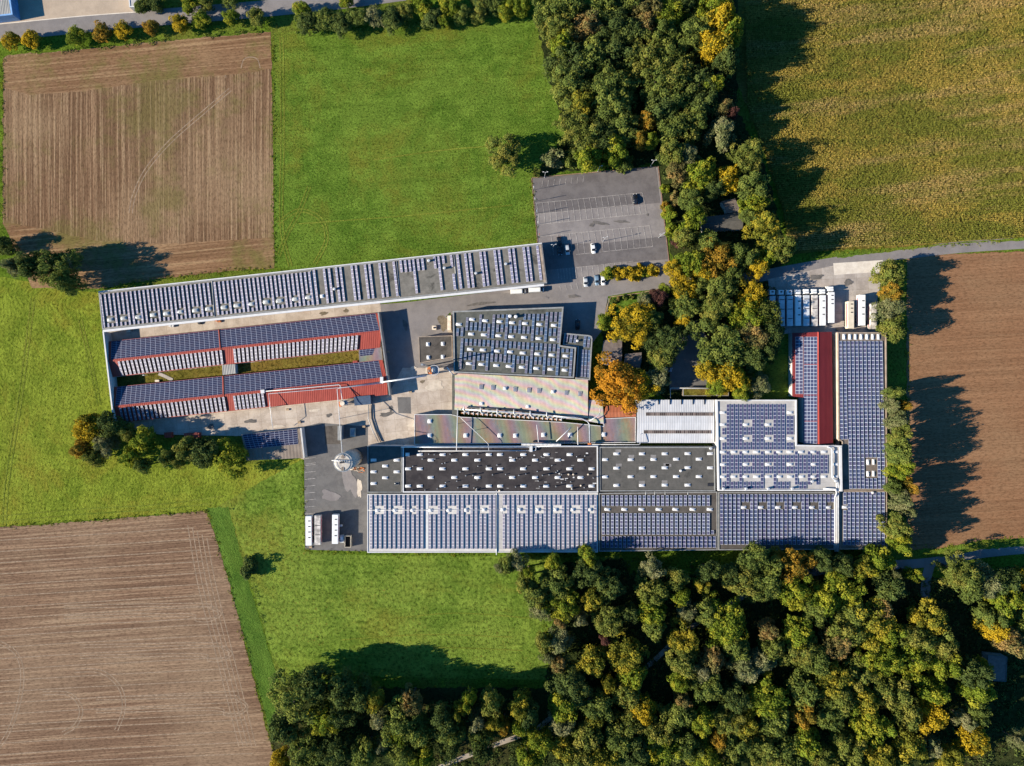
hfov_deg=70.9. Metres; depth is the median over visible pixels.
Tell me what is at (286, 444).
shed
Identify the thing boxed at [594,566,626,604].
broadleaf tree
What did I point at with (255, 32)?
hedge bank
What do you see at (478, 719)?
broadleaf tree
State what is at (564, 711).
broadleaf tree
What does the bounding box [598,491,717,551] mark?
solar hall
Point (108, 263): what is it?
field headland
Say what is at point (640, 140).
broadleaf tree
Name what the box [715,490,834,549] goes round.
solar hall
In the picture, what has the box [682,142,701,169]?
broadleaf tree
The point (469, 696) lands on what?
broadleaf tree
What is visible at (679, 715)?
broadleaf tree
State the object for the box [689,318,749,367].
broadleaf tree
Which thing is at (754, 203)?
broadleaf tree
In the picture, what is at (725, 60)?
broadleaf tree
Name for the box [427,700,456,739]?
broadleaf tree
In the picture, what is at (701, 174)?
broadleaf tree
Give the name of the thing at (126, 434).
broadleaf tree
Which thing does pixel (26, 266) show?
broadleaf tree
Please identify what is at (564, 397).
workshop
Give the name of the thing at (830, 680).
broadleaf tree
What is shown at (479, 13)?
broadleaf tree
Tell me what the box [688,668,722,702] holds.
broadleaf tree
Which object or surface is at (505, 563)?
broadleaf tree
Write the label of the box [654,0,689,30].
broadleaf tree
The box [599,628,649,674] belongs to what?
broadleaf tree
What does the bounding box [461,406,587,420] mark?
extraction line
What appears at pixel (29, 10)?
gravel yard
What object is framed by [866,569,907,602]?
broadleaf tree
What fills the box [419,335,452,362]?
entrance block
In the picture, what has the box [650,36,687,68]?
broadleaf tree
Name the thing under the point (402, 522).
solar hall
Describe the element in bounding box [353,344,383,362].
link building
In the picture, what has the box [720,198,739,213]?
house
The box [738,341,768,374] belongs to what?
broadleaf tree
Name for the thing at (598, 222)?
ground stain
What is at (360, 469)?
timber pile
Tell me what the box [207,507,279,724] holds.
grass strip
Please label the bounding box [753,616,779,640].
broadleaf tree
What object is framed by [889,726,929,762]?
broadleaf tree
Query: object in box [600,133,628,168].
broadleaf tree
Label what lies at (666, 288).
broadleaf tree
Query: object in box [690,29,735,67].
broadleaf tree
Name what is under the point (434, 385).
ground stain
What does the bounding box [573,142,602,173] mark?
broadleaf tree
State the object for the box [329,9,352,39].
broadleaf tree
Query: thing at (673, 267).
broadleaf tree
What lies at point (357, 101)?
meadow
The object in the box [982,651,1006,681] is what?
barn
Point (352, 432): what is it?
utility box
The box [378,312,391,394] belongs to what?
end wall
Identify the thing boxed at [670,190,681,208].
shrub
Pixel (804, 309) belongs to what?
truck
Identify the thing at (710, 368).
broadleaf tree
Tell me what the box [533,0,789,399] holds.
woodland floor
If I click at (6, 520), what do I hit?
wheel tracks
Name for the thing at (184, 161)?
ploughed field
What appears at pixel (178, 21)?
broadleaf tree
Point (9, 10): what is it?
corner building
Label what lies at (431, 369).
filter tower
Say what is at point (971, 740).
broadleaf tree
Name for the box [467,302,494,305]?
ground stain
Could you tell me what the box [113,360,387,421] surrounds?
shed
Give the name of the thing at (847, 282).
ground stain
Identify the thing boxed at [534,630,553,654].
broadleaf tree
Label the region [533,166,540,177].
shrub
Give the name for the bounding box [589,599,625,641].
broadleaf tree
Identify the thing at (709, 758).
broadleaf tree
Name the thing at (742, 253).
broadleaf tree
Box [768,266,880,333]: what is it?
concrete yard
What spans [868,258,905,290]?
broadleaf tree
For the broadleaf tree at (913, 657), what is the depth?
296.76 m
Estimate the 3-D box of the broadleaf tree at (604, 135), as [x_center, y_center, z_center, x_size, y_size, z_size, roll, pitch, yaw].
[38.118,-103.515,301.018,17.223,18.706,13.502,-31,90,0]
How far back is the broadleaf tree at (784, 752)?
296.66 m
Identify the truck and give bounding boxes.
[767,290,775,301]
[776,290,784,325]
[784,290,792,326]
[792,289,800,325]
[801,289,808,326]
[809,289,817,326]
[817,289,825,325]
[824,286,834,322]
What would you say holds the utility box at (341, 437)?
on the yard at (349, 508)
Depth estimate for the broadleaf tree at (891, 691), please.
296.00 m
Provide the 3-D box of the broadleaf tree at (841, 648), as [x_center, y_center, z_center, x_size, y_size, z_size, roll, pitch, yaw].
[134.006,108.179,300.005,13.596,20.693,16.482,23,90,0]
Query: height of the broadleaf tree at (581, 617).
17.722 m
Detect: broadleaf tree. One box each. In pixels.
[0,31,20,51]
[0,236,20,255]
[0,256,20,278]
[14,250,48,281]
[21,29,42,48]
[34,248,84,288]
[49,268,89,296]
[65,24,89,47]
[68,438,92,458]
[71,412,104,442]
[82,448,106,467]
[92,20,112,42]
[92,430,122,458]
[96,410,129,439]
[113,19,133,40]
[118,422,137,441]
[118,444,145,467]
[128,425,158,452]
[132,456,153,474]
[133,0,149,13]
[141,20,159,36]
[144,0,163,13]
[157,447,175,467]
[168,13,190,34]
[168,455,185,469]
[171,435,198,462]
[182,0,198,15]
[185,436,227,469]
[191,8,211,29]
[200,0,214,11]
[213,437,248,479]
[220,0,239,9]
[220,9,240,26]
[245,6,266,28]
[266,668,327,724]
[267,711,300,744]
[269,745,293,765]
[287,725,323,765]
[291,0,311,15]
[293,11,319,34]
[293,663,335,699]
[300,746,328,765]
[308,700,340,735]
[313,6,336,31]
[314,727,356,765]
[322,698,365,732]
[326,665,355,709]
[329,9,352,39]
[339,0,353,8]
[345,8,366,26]
[348,671,375,712]
[350,733,378,765]
[362,681,384,715]
[363,3,384,26]
[369,702,390,729]
[374,729,388,753]
[380,4,404,35]
[380,695,428,747]
[384,739,418,765]
[388,721,406,747]
[395,0,413,20]
[400,682,422,715]
[403,713,436,746]
[408,738,434,765]
[410,0,432,19]
[420,7,443,28]
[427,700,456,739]
[434,720,466,745]
[436,14,449,30]
[437,0,461,20]
[438,738,459,761]
[452,3,470,25]
[452,696,469,722]
[460,685,477,713]
[468,719,495,749]
[469,0,488,24]
[469,703,488,733]
[470,0,489,9]
[472,740,493,764]
[479,684,504,717]
[484,0,504,17]
[485,132,521,178]
[485,709,504,730]
[493,563,502,572]
[497,0,514,22]
[497,553,514,575]
[498,712,511,736]
[506,548,528,570]
[507,687,530,721]
[508,713,529,736]
[510,0,531,18]
[515,571,537,593]
[515,738,542,765]
[519,696,539,728]
[523,564,536,580]
[523,581,545,608]
[524,725,554,758]
[528,601,553,621]
[531,0,571,29]
[531,584,551,608]
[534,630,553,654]
[536,12,576,48]
[537,564,577,600]
[538,650,554,663]
[541,589,580,623]
[542,40,595,86]
[542,551,561,569]
[543,653,594,711]
[547,688,577,723]
[547,710,575,737]
[547,731,576,763]
[548,28,573,58]
[548,626,574,655]
[549,63,591,114]
[550,654,567,673]
[551,0,587,22]
[552,106,594,144]
[554,618,566,628]
[563,745,593,765]
[566,90,594,117]
[568,121,601,157]
[568,717,603,753]
[570,550,604,590]
[571,7,603,43]
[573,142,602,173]
[573,607,587,626]
[574,35,607,74]
[575,644,607,677]
[577,543,596,567]
[579,586,605,611]
[579,685,616,721]
[582,65,632,113]
[583,0,621,23]
[583,118,617,152]
[584,713,605,730]
[587,84,637,132]
[588,744,619,765]
[589,351,650,415]
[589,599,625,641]
[594,26,635,75]
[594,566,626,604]
[596,312,614,330]
[598,634,611,645]
[599,5,630,38]
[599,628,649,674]
[599,724,633,760]
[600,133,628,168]
[600,673,617,693]
[603,104,644,154]
[605,301,655,349]
[609,707,644,745]
[610,673,640,709]
[616,663,648,694]
[617,16,648,46]
[617,733,650,765]
[618,600,637,623]
[619,0,644,17]
[621,26,664,82]
[624,368,660,401]
[626,64,675,101]
[630,0,662,25]
[630,691,657,725]
[631,129,647,150]
[632,573,669,606]
[635,9,658,41]
[635,110,656,131]
[636,596,667,627]
[637,291,652,310]
[637,551,666,581]
[638,756,658,765]
[640,93,675,129]
[642,367,670,394]
[642,621,666,643]
[642,702,674,751]
[643,324,687,363]
[643,732,683,765]
[644,132,659,150]
[646,346,677,371]
[649,288,668,307]
[649,310,663,328]
[650,16,678,47]
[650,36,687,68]
[650,55,693,95]
[651,117,686,146]
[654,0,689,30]
[654,82,692,120]
[658,137,685,166]
[658,283,670,293]
[662,258,684,276]
[663,697,695,728]
[664,644,699,678]
[665,566,690,591]
[666,15,716,64]
[666,161,687,188]
[666,668,689,692]
[666,726,705,763]
[667,616,699,660]
[668,290,703,319]
[668,587,690,607]
[669,0,699,18]
[669,271,698,298]
[672,108,701,146]
[672,227,696,247]
[673,312,690,327]
[673,691,692,711]
[674,250,705,277]
[676,599,698,622]
[678,188,703,211]
[678,206,707,231]
[679,318,695,336]
[680,64,720,107]
[682,104,707,131]
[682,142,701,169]
[683,156,716,193]
[685,698,716,738]
[685,736,721,765]
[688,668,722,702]
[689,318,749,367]
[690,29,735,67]
[690,87,719,120]
[690,275,709,295]
[691,262,712,279]
[691,576,711,593]
[691,657,710,683]
[692,0,728,26]
[693,360,719,380]
[693,594,718,627]
[695,228,721,253]
[695,560,721,583]
[697,643,725,673]
[698,286,736,319]
[699,302,721,329]
[700,74,724,93]
[700,236,736,279]
[702,0,737,34]
[702,177,726,202]
[703,115,736,152]
[705,378,725,396]
[705,590,748,648]
[706,274,738,301]
[707,350,724,368]
[708,44,739,78]
[708,358,750,393]
[708,726,727,752]
[709,698,746,738]
[714,98,734,116]
[715,164,741,195]
[715,563,741,585]
[715,677,752,718]
[715,749,741,765]
[716,16,743,47]
[720,560,763,595]
[721,635,750,662]
[723,265,744,289]
[723,722,754,764]
[725,137,764,175]
[726,106,739,120]
[726,293,768,330]
[726,650,759,684]
[728,242,759,272]
[731,709,758,739]
[732,277,767,309]
[732,379,750,401]
[734,170,770,200]
[736,541,771,572]
[737,191,769,214]
[738,207,761,225]
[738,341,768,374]
[738,569,782,602]
[739,315,771,349]
[741,670,790,719]
[742,206,780,248]
[743,727,776,765]
[745,253,769,282]
[747,371,770,398]
[747,647,776,673]
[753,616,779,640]
[754,241,780,265]
[754,298,781,326]
[755,634,784,661]
[757,705,791,739]
[758,548,787,581]
[761,235,796,263]
[761,318,784,346]
[762,722,803,765]
[763,338,780,360]
[770,544,817,583]
[770,748,799,765]
[776,570,812,610]
[777,635,818,669]
[779,614,815,651]
[783,667,823,711]
[784,697,817,729]
[787,722,822,761]
[795,644,830,679]
[801,598,828,628]
[803,740,840,765]
[806,581,840,617]
[808,659,854,698]
[809,545,832,572]
[813,699,846,731]
[814,627,851,660]
[820,564,866,611]
[821,674,858,718]
[823,610,865,647]
[828,726,866,762]
[830,551,855,576]
[836,754,864,765]
[840,599,866,628]
[840,650,882,696]
[845,593,896,653]
[846,553,876,579]
[846,702,897,749]
[853,681,881,717]
[854,634,905,677]
[861,544,896,576]
[861,735,897,765]
[863,618,907,653]
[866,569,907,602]
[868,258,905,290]
[868,595,893,619]
[868,672,910,709]
[869,291,906,323]
[875,315,906,343]
[875,511,913,538]
[877,281,903,302]
[877,392,900,413]
[880,386,905,397]
[881,409,907,428]
[881,458,915,480]
[882,439,912,465]
[882,478,903,494]
[885,532,912,556]
[885,567,901,578]
[885,747,913,765]
[886,423,912,448]
[887,488,913,510]
[888,695,923,731]
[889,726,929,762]
[890,640,936,681]
[891,624,938,654]
[896,399,913,410]
[896,476,919,495]
[897,504,917,517]
[900,566,924,582]
[906,597,948,639]
[909,674,950,705]
[912,697,949,735]
[917,733,943,758]
[922,624,959,661]
[925,651,961,680]
[930,549,980,588]
[933,743,965,765]
[947,565,985,604]
[949,654,995,689]
[950,707,978,732]
[951,723,991,756]
[954,677,997,708]
[962,559,1004,600]
[962,698,992,726]
[964,654,994,670]
[969,601,1009,629]
[971,618,1010,643]
[983,583,1023,626]
[988,567,1023,598]
[989,626,1023,658]
[1002,727,1023,751]
[1008,565,1023,589]
[1011,605,1023,634]
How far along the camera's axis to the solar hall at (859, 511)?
303.92 m
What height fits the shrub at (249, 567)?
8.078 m
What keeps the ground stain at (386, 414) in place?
on the concrete yard at (393, 429)
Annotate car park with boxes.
[413,167,668,342]
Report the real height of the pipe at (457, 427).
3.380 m
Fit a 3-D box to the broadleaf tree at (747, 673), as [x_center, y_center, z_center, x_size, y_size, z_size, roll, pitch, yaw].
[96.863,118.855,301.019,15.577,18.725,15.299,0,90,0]
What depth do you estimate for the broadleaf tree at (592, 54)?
295.31 m
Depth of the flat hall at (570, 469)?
303.50 m
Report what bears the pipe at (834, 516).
on the solar hall at (800, 520)
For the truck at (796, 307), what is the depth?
305.90 m
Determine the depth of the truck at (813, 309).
305.90 m
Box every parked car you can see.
[556,236,561,245]
[557,245,562,254]
[565,244,569,254]
[575,319,579,329]
[583,277,587,286]
[590,243,595,253]
[594,275,599,284]
[600,275,605,285]
[633,194,637,204]
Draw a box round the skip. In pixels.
[345,535,351,547]
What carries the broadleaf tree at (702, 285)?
on the woodland floor at (709, 151)
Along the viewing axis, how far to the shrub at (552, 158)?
304.50 m
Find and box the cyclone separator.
[339,400,348,406]
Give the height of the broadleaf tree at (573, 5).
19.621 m
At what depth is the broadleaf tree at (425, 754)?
294.29 m
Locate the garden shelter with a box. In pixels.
[682,389,713,395]
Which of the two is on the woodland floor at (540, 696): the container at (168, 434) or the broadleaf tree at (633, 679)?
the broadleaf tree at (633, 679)
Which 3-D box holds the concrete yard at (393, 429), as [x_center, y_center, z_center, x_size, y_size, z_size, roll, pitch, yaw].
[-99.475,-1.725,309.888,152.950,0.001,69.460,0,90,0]
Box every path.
[158,372,172,380]
[438,576,787,765]
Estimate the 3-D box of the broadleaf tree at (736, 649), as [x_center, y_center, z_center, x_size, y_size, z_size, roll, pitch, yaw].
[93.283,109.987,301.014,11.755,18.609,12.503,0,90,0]
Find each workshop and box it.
[414,414,635,444]
[452,373,587,420]
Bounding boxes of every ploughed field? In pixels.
[0,511,272,765]
[2,32,274,287]
[906,251,1023,549]
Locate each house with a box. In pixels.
[600,340,621,364]
[624,352,641,367]
[699,213,742,232]
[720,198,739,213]
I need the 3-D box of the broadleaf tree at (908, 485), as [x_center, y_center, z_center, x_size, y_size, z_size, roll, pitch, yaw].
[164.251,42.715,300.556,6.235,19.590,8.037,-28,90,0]
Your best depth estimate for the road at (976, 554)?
309.86 m
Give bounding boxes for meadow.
[0,277,302,532]
[215,460,622,679]
[274,16,563,269]
[621,553,790,575]
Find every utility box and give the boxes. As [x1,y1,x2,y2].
[338,425,343,439]
[350,428,355,436]
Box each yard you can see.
[5,0,132,22]
[110,303,458,458]
[304,423,367,550]
[381,306,452,393]
[669,320,707,389]
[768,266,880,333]
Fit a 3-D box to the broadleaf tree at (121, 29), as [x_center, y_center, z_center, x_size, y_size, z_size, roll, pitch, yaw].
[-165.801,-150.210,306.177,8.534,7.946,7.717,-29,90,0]
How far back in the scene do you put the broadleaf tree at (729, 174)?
298.90 m
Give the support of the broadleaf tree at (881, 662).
on the woodland floor at (540, 696)
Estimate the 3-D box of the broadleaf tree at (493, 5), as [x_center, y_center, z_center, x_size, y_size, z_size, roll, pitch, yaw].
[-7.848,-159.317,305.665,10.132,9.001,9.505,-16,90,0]
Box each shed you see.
[108,313,381,376]
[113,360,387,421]
[129,0,134,10]
[241,427,307,460]
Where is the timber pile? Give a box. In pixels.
[350,467,364,472]
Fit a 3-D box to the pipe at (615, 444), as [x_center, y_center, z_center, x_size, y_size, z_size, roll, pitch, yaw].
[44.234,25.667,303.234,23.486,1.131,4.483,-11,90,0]
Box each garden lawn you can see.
[609,294,647,317]
[744,334,791,398]
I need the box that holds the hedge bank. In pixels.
[61,11,532,53]
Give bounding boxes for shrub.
[240,555,258,579]
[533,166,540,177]
[539,147,563,167]
[561,152,577,168]
[598,153,609,171]
[600,266,614,281]
[609,298,616,303]
[611,266,620,276]
[612,268,626,280]
[615,154,633,173]
[620,266,632,278]
[628,266,642,281]
[635,263,645,273]
[641,269,649,277]
[645,263,659,276]
[654,151,665,163]
[659,184,669,192]
[660,201,669,211]
[660,205,677,222]
[664,222,679,238]
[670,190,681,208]
[670,240,685,247]
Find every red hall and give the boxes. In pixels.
[788,333,802,396]
[798,332,837,444]
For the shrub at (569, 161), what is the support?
on the woodland floor at (709, 151)
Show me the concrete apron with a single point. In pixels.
(854, 267)
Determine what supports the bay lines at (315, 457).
on the car park
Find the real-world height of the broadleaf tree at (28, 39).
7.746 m
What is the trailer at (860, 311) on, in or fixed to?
on the concrete yard at (861, 284)
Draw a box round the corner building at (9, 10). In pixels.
[0,0,20,22]
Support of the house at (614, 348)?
on the ground at (896, 352)
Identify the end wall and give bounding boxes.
[102,331,117,420]
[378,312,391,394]
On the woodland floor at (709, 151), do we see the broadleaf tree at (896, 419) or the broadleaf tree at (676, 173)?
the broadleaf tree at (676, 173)
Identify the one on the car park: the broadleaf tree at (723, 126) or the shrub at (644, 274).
the shrub at (644, 274)
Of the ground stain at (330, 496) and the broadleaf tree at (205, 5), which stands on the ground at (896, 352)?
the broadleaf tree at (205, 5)
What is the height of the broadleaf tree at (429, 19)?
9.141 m
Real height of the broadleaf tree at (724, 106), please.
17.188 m
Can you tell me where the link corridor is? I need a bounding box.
[222,364,237,374]
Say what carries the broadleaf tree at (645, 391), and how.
on the ground at (896, 352)
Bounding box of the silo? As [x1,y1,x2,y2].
[332,449,362,471]
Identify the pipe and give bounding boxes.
[265,384,342,400]
[268,382,379,427]
[337,383,380,446]
[368,405,378,441]
[371,406,380,441]
[382,375,426,382]
[401,445,598,447]
[433,450,529,450]
[456,408,457,449]
[553,415,589,442]
[591,433,642,444]
[823,488,836,551]
[827,446,838,551]
[836,483,837,551]
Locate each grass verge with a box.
[834,237,1023,257]
[936,538,1023,556]
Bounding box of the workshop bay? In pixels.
[588,400,603,423]
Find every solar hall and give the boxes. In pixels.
[367,492,597,554]
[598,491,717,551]
[711,399,842,490]
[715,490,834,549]
[832,332,886,490]
[833,490,886,548]
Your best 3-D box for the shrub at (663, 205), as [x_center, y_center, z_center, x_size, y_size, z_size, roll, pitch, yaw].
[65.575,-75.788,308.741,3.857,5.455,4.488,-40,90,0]
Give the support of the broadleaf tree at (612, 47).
on the woodland floor at (709, 151)
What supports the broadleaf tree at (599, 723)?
on the woodland floor at (540, 696)
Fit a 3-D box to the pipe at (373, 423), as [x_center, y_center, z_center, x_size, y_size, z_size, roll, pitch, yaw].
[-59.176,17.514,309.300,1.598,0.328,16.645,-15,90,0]
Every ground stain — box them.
[244,419,255,422]
[269,425,284,427]
[322,489,340,500]
[339,522,348,527]
[342,469,356,497]
[357,479,361,496]
[380,412,393,416]
[403,320,407,330]
[425,380,442,390]
[437,315,446,331]
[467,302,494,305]
[530,297,547,299]
[593,221,608,224]
[614,220,629,222]
[810,275,823,279]
[844,279,852,285]
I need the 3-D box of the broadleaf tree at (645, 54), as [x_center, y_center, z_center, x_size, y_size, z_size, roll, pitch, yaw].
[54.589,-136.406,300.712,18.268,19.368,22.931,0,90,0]
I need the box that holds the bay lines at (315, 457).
[305,298,608,513]
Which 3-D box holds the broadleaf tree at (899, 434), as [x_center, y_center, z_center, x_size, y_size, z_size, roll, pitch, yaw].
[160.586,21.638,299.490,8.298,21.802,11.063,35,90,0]
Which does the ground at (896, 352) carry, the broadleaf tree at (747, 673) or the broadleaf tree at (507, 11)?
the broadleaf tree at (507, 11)
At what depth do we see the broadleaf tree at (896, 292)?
297.74 m
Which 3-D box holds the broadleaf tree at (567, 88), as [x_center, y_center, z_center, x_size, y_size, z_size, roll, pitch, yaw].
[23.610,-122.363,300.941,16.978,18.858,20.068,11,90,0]
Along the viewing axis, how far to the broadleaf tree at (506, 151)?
300.61 m
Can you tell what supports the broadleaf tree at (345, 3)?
on the ground at (896, 352)
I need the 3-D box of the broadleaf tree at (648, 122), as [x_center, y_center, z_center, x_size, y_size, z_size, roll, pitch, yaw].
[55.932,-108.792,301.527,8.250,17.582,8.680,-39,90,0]
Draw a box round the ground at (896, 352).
[0,0,1023,742]
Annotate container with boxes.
[164,432,173,437]
[184,432,200,437]
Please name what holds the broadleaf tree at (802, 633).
on the woodland floor at (540, 696)
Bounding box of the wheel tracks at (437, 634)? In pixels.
[341,613,532,658]
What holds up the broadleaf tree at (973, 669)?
on the woodland floor at (540, 696)
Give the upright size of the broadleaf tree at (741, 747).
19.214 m
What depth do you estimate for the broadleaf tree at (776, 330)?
298.40 m
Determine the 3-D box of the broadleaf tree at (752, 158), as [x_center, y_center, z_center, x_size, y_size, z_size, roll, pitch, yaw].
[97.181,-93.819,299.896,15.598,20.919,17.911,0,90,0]
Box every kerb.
[0,12,134,23]
[531,178,537,241]
[532,166,668,260]
[605,286,669,311]
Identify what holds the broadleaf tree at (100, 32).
on the ground at (896, 352)
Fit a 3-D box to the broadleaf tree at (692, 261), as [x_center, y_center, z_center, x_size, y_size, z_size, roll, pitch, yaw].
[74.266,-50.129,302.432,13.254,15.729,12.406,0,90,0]
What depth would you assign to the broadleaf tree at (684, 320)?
302.35 m
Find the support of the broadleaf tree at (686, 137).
on the woodland floor at (709, 151)
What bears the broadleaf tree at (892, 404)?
on the ground at (896, 352)
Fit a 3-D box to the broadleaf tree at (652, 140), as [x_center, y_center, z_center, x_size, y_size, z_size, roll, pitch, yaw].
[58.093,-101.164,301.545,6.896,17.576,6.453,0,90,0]
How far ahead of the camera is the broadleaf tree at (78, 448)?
300.21 m
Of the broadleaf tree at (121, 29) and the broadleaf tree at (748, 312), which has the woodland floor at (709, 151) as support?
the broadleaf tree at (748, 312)
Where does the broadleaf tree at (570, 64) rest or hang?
on the woodland floor at (709, 151)
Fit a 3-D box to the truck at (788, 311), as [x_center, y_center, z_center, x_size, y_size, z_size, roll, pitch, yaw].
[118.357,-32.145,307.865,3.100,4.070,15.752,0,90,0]
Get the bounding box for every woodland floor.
[271,557,1023,765]
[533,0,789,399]
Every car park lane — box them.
[533,167,659,213]
[543,236,667,269]
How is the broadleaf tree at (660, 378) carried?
on the woodland floor at (709, 151)
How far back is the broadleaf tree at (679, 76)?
294.91 m
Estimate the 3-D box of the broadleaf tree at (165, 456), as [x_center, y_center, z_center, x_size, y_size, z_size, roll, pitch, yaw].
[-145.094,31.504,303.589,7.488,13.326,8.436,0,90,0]
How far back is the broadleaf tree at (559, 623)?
296.71 m
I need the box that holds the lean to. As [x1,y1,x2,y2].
[604,405,635,417]
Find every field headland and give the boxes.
[3,32,271,94]
[3,223,274,288]
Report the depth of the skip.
308.63 m
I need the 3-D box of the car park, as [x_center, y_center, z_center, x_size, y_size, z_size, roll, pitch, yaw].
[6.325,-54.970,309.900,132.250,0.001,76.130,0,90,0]
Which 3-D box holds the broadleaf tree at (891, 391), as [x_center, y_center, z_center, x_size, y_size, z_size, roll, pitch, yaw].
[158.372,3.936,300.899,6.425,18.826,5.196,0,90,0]
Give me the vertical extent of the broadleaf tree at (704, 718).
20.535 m
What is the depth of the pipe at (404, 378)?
302.38 m
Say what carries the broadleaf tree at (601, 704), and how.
on the woodland floor at (540, 696)
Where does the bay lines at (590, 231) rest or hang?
on the car park
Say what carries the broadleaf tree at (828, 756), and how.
on the woodland floor at (540, 696)
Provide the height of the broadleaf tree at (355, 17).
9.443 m
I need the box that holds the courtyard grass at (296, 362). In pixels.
[117,350,358,386]
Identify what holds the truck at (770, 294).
on the concrete yard at (861, 284)
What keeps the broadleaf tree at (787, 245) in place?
on the woodland floor at (709, 151)
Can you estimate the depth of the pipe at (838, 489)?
301.51 m
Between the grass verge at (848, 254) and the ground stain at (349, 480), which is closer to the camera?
the ground stain at (349, 480)
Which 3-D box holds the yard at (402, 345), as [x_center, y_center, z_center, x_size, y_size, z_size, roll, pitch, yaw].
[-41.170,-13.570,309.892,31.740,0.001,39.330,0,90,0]
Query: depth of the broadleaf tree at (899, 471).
295.51 m
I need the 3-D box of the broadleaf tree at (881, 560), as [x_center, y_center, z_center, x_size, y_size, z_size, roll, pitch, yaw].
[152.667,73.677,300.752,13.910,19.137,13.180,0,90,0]
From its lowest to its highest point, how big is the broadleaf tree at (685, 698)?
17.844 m
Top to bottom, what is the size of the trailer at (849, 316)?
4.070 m
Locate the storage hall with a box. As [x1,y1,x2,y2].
[635,400,713,442]
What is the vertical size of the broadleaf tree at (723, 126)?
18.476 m
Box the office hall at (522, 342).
[453,307,575,377]
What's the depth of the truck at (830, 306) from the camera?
305.90 m
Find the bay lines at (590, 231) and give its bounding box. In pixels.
[536,177,652,289]
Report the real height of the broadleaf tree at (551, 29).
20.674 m
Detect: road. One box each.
[0,0,405,40]
[380,274,671,313]
[690,238,1023,286]
[806,546,1023,575]
[920,562,934,596]
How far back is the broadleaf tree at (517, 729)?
294.63 m
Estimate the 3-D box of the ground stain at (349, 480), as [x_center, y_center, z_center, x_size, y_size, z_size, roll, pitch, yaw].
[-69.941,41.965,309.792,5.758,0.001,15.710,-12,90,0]
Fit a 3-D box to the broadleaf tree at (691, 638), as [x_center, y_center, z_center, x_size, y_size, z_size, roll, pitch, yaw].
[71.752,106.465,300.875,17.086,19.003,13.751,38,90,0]
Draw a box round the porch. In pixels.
[447,315,451,331]
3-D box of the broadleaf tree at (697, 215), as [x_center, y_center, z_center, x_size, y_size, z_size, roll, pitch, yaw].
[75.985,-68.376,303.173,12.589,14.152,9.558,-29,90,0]
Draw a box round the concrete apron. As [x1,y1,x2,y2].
[833,260,882,274]
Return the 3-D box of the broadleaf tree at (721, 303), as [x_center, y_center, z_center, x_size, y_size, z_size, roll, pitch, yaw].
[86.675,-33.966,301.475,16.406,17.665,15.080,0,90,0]
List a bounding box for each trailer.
[305,515,313,545]
[315,514,322,544]
[332,514,339,543]
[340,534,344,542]
[844,301,853,328]
[855,295,864,325]
[866,304,876,328]
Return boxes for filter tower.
[421,363,438,374]
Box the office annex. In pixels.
[562,333,591,379]
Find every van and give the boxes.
[510,289,525,293]
[529,287,543,292]
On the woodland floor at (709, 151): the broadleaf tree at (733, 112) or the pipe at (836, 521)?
the broadleaf tree at (733, 112)
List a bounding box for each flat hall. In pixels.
[367,444,402,492]
[403,445,597,492]
[598,446,714,490]
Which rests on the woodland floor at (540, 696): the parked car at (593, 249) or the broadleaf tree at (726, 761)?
the broadleaf tree at (726, 761)
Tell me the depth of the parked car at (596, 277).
308.55 m
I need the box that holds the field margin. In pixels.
[0,34,1022,753]
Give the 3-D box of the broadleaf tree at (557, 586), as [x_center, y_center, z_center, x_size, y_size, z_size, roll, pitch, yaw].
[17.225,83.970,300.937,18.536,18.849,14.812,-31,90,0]
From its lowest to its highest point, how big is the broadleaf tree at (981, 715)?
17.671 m
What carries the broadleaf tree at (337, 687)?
on the meadow at (314, 608)
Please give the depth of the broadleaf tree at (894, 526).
295.44 m
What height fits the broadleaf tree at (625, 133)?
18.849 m
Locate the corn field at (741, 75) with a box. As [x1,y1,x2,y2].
[736,0,1023,254]
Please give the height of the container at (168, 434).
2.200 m
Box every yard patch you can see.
[324,425,339,443]
[397,397,410,413]
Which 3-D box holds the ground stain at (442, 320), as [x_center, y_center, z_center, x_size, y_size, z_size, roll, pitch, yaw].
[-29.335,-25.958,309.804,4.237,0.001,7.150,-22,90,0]
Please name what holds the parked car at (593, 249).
on the car park
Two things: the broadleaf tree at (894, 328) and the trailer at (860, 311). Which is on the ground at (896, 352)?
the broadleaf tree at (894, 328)
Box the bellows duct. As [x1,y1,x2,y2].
[522,443,560,445]
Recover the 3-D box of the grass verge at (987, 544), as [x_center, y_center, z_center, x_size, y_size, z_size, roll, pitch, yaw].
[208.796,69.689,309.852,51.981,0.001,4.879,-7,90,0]
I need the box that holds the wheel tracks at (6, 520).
[0,298,223,524]
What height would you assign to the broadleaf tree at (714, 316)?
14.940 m
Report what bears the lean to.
on the ground at (896, 352)
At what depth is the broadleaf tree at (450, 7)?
303.02 m
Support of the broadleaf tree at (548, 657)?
on the meadow at (314, 608)
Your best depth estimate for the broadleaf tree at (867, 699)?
295.37 m
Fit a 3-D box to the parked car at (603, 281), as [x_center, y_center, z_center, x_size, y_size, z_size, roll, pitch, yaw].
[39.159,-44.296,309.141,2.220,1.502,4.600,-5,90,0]
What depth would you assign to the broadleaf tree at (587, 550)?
297.00 m
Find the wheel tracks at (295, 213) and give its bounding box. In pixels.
[276,37,532,266]
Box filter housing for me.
[354,395,372,405]

